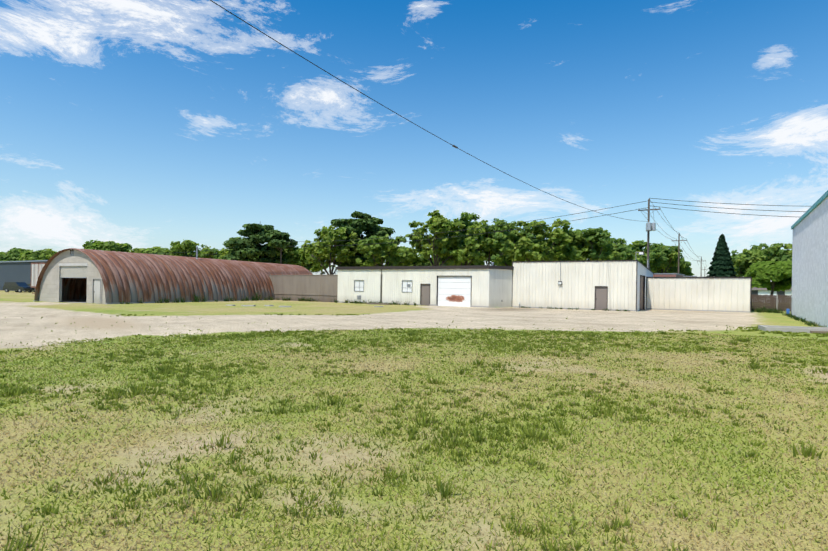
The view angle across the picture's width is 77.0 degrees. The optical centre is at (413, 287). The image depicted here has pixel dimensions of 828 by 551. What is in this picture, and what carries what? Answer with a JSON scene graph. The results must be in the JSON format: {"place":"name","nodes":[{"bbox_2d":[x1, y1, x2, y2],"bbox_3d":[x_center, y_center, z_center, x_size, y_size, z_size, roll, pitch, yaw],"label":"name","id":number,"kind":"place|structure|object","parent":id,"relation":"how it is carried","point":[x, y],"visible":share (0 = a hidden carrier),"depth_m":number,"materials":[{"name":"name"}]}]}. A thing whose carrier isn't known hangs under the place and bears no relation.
{"place":"outdoors","nodes":[
{"label":"outdoors","id":0,"kind":"place"},
{"bbox_2d":[0,290,827,550],"bbox_3d":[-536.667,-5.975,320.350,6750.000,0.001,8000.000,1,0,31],"label":"ground","id":1,"kind":"structure","parent":0,"point":[20,311],"depth_m":6.44,"materials":[{"name":"green plant"}]},
{"bbox_2d":[0,247,30,260],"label":"broadleaf tree","id":2,"kind":"object","parent":1,"relation":"on","point":[12,254],"visible":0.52,"depth_m":197.58,"materials":[{"name":"green plant"}]},
{"bbox_2d":[3,282,33,292],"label":"car","id":3,"kind":"object","parent":1,"relation":"on","point":[19,287],"visible":1,"depth_m":88.22,"materials":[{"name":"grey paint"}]},
{"bbox_2d":[0,260,47,291],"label":"slate building","id":4,"kind":"structure","parent":1,"relation":"on","point":[15,271],"depth_m":102.37,"materials":[{"name":"metal"}]},
{"bbox_2d":[31,263,44,293],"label":"metal building","id":5,"kind":"structure","parent":1,"relation":"on","point":[36,268],"depth_m":60.72,"materials":[{"name":"grey metal"}]},
{"bbox_2d":[19,248,58,260],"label":"broadleaf tree","id":6,"kind":"object","parent":1,"relation":"on","point":[44,254],"visible":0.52,"depth_m":187.66,"materials":[{"name":"green plant"}]},
{"bbox_2d":[82,240,131,251],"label":"broadleaf tree","id":7,"kind":"object","parent":1,"relation":"on","point":[107,246],"visible":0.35,"depth_m":147.50,"materials":[{"name":"green plant"}]},
{"bbox_2d":[129,246,168,254],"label":"broadleaf tree","id":8,"kind":"object","parent":1,"relation":"on","point":[156,249],"visible":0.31,"depth_m":121.14,"materials":[{"name":"green plant"}]},
{"bbox_2d":[33,247,312,303],"bbox_3d":[-24.193,-1.558,61.623,9.840,6.015,33.206,1,0,23],"label":"quonset hut","id":9,"kind":"object","parent":1,"relation":"on","point":[72,275],"visible":0.88,"depth_m":50.43,"materials":[{"name":"metal"}]},
{"bbox_2d":[164,239,210,257],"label":"broadleaf tree","id":10,"kind":"object","parent":1,"relation":"on","point":[187,248],"visible":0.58,"depth_m":113.87,"materials":[{"name":"green plant"}]},
{"bbox_2d":[198,247,219,258],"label":"broadleaf tree","id":11,"kind":"object","parent":1,"relation":"on","point":[214,252],"visible":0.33,"depth_m":108.44,"materials":[{"name":"green plant"}]},
{"bbox_2d":[218,247,232,258],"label":"broadleaf tree","id":12,"kind":"object","parent":1,"relation":"on","point":[224,252],"visible":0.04,"depth_m":100.04,"materials":[{"name":"green plant"}]},
{"bbox_2d":[222,223,297,264],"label":"pine tree","id":13,"kind":"object","parent":1,"relation":"on","point":[250,247],"visible":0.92,"depth_m":93.27,"materials":[{"name":"green plant"}]},
{"bbox_2d":[282,248,301,264],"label":"broadleaf tree","id":14,"kind":"object","parent":1,"relation":"on","point":[285,255],"visible":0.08,"depth_m":100.14,"materials":[{"name":"green plant"}]},
{"bbox_2d":[269,263,337,301],"bbox_3d":[-18.409,-0.677,65.889,25.016,4.420,0.694,1,0,38],"label":"fence","id":15,"kind":"object","parent":1,"relation":"on","point":[321,288],"visible":0.44,"depth_m":61.65,"materials":[{"name":"grey"}]},
{"bbox_2d":[226,305,382,306],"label":"broken slabs","id":16,"kind":"structure","parent":1,"relation":"on","point":[279,306],"depth_m":44.80,"materials":[{"name":"concrete"}]},
{"bbox_2d":[284,245,331,274],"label":"broadleaf tree","id":17,"kind":"object","parent":1,"relation":"on","point":[299,260],"visible":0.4,"depth_m":95.04,"materials":[{"name":"green plant"}]},
{"bbox_2d":[298,225,361,274],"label":"broadleaf tree","id":18,"kind":"object","parent":1,"relation":"on","point":[329,238],"visible":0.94,"depth_m":91.12,"materials":[{"name":"green plant"}]},
{"bbox_2d":[330,211,394,266],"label":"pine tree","id":19,"kind":"object","parent":1,"relation":"on","point":[368,225],"visible":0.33,"depth_m":96.12,"materials":[{"name":"green plant"}]},
{"bbox_2d":[367,303,388,304],"bbox_3d":[-3.574,1.686,53.883,2.440,0.125,1.100,1,0,31],"label":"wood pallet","id":20,"kind":"object","parent":1,"relation":"on","point":[379,303],"visible":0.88,"depth_m":53.41,"materials":[{"name":"beige wood"}]},
{"bbox_2d":[355,234,417,265],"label":"broadleaf tree","id":21,"kind":"object","parent":1,"relation":"on","point":[382,252],"visible":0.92,"depth_m":86.93,"materials":[{"name":"green plant"}]},
{"bbox_2d":[398,248,428,265],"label":"broadleaf tree","id":22,"kind":"object","parent":1,"relation":"on","point":[420,260],"visible":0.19,"depth_m":95.35,"materials":[{"name":"green plant"}]},
{"bbox_2d":[336,262,513,307],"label":"metal building","id":23,"kind":"structure","parent":1,"relation":"on","point":[485,286],"depth_m":52.28,"materials":[{"name":"grey metal"}]},
{"bbox_2d":[405,210,468,265],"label":"broadleaf tree","id":24,"kind":"object","parent":1,"relation":"on","point":[437,224],"visible":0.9,"depth_m":84.83,"materials":[{"name":"green plant"}]},
{"bbox_2d":[418,250,482,265],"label":"broadleaf tree","id":25,"kind":"object","parent":1,"relation":"on","point":[430,264],"visible":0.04,"depth_m":111.18,"materials":[{"name":"green plant"}]},
{"bbox_2d":[427,212,502,265],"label":"broadleaf tree","id":26,"kind":"object","parent":1,"relation":"on","point":[473,249],"visible":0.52,"depth_m":82.80,"materials":[{"name":"green plant"}]},
{"bbox_2d":[120,292,826,326],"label":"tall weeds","id":27,"kind":"object","parent":1,"relation":"on","point":[768,310],"visible":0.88,"depth_m":51.24,"materials":[{"name":"green plant"}]},
{"bbox_2d":[143,0,810,276],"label":"power lines","id":28,"kind":"object","parent":1,"relation":"on","point":[650,226],"visible":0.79,"depth_m":61.19,"materials":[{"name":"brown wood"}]},
{"bbox_2d":[455,218,517,265],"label":"broadleaf tree","id":29,"kind":"object","parent":1,"relation":"on","point":[502,238],"visible":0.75,"depth_m":83.38,"materials":[{"name":"green plant"}]},
{"bbox_2d":[483,254,511,265],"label":"broadleaf tree","id":30,"kind":"object","parent":1,"relation":"on","point":[500,264],"depth_m":110.71,"materials":[{"name":"green plant"}]},
{"bbox_2d":[497,221,545,265],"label":"broadleaf tree","id":31,"kind":"object","parent":1,"relation":"on","point":[529,235],"visible":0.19,"depth_m":87.98,"materials":[{"name":"green plant"}]},
{"bbox_2d":[509,218,574,260],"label":"broadleaf tree","id":32,"kind":"object","parent":1,"relation":"on","point":[544,250],"visible":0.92,"depth_m":85.99,"materials":[{"name":"green plant"}]},
{"bbox_2d":[549,229,601,260],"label":"broadleaf tree","id":33,"kind":"object","parent":1,"relation":"on","point":[571,252],"visible":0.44,"depth_m":88.62,"materials":[{"name":"green plant"}]},
{"bbox_2d":[512,252,653,310],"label":"metal building","id":34,"kind":"structure","parent":1,"relation":"on","point":[612,285],"depth_m":47.95,"materials":[{"name":"grey metal"}]},
{"bbox_2d":[558,227,629,260],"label":"broadleaf tree","id":35,"kind":"object","parent":1,"relation":"on","point":[599,244],"visible":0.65,"depth_m":87.50,"materials":[{"name":"green plant"}]},
{"bbox_2d":[610,238,646,263],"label":"broadleaf tree","id":36,"kind":"object","parent":1,"relation":"on","point":[633,255],"visible":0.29,"depth_m":95.13,"materials":[{"name":"green plant"}]},
{"bbox_2d":[629,240,668,272],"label":"broadleaf tree","id":37,"kind":"object","parent":1,"relation":"on","point":[657,257],"visible":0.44,"depth_m":109.85,"materials":[{"name":"green plant"}]},
{"bbox_2d":[652,243,684,272],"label":"broadleaf tree","id":38,"kind":"object","parent":1,"relation":"on","point":[671,252],"visible":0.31,"depth_m":114.09,"materials":[{"name":"green plant"}]},
{"bbox_2d":[663,258,693,275],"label":"broadleaf tree","id":39,"kind":"object","parent":1,"relation":"on","point":[685,269],"visible":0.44,"depth_m":119.97,"materials":[{"name":"green plant"}]},
{"bbox_2d":[706,234,736,276],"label":"spruce tree","id":40,"kind":"object","parent":1,"relation":"on","point":[721,263],"visible":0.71,"depth_m":97.98,"materials":[{"name":"green plant"}]},
{"bbox_2d":[727,250,757,276],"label":"broadleaf tree","id":41,"kind":"object","parent":1,"relation":"on","point":[743,261],"visible":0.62,"depth_m":103.02,"materials":[{"name":"green plant"}]},
{"bbox_2d":[743,243,771,260],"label":"broadleaf tree","id":42,"kind":"object","parent":1,"relation":"on","point":[757,249],"visible":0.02,"depth_m":109.70,"materials":[{"name":"green plant"}]},
{"bbox_2d":[744,260,791,301],"bbox_3d":[39.648,-0.292,57.068,6.125,5.405,6.402,1,0,31],"label":"young maple tree","id":43,"kind":"object","parent":1,"relation":"on","point":[762,274],"visible":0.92,"depth_m":55.89,"materials":[{"name":"green plant"}]},
{"bbox_2d":[751,294,791,310],"bbox_3d":[36.886,1.504,50.130,18.030,1.660,0.160,1,0,30],"label":"fence","id":44,"kind":"object","parent":1,"relation":"on","point":[784,301],"visible":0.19,"depth_m":51.16,"materials":[{"name":"wood"}]},
{"bbox_2d":[754,243,791,280],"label":"broadleaf tree","id":45,"kind":"object","parent":1,"relation":"on","point":[775,253],"visible":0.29,"depth_m":99.81,"materials":[{"name":"green plant"}]},
{"bbox_2d":[758,325,827,333],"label":"concrete slab","id":46,"kind":"object","parent":1,"relation":"on","point":[797,329],"visible":0.85,"depth_m":24.08,"materials":[{"name":"grey concrete"}]},
{"bbox_2d":[0,313,827,550],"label":"grass","id":47,"kind":"structure","parent":0,"point":[412,431],"depth_m":6.76,"materials":[{"name":"green plant"}]},
{"bbox_2d":[0,0,827,281],"label":"sky","id":48,"kind":"structure","parent":0,"point":[146,124],"materials":[{"name":"blue"}]},
{"bbox_2d":[653,273,684,276],"bbox_3d":[30.591,0.277,62.895,2.540,3.908,7.940,1,0,36],"label":"building roof","id":49,"kind":"object","parent":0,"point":[667,275],"visible":0.1,"depth_m":61.45,"materials":[{"name":"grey metal"}]},
{"bbox_2d":[646,277,751,312],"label":"metal building","id":50,"kind":"structure","parent":0,"point":[723,294],"depth_m":48.49,"materials":[{"name":"grey metal"}]},
{"bbox_2d":[751,287,791,302],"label":"neighbour house","id":51,"kind":"structure","parent":0,"point":[758,291],"depth_m":94.43,"materials":[{"name":"white"}]},
{"bbox_2d":[791,190,827,326],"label":"white block building","id":52,"kind":"structure","parent":0,"point":[809,296],"depth_m":32.04,"materials":[{"name":"grey concrete"}]}
]}

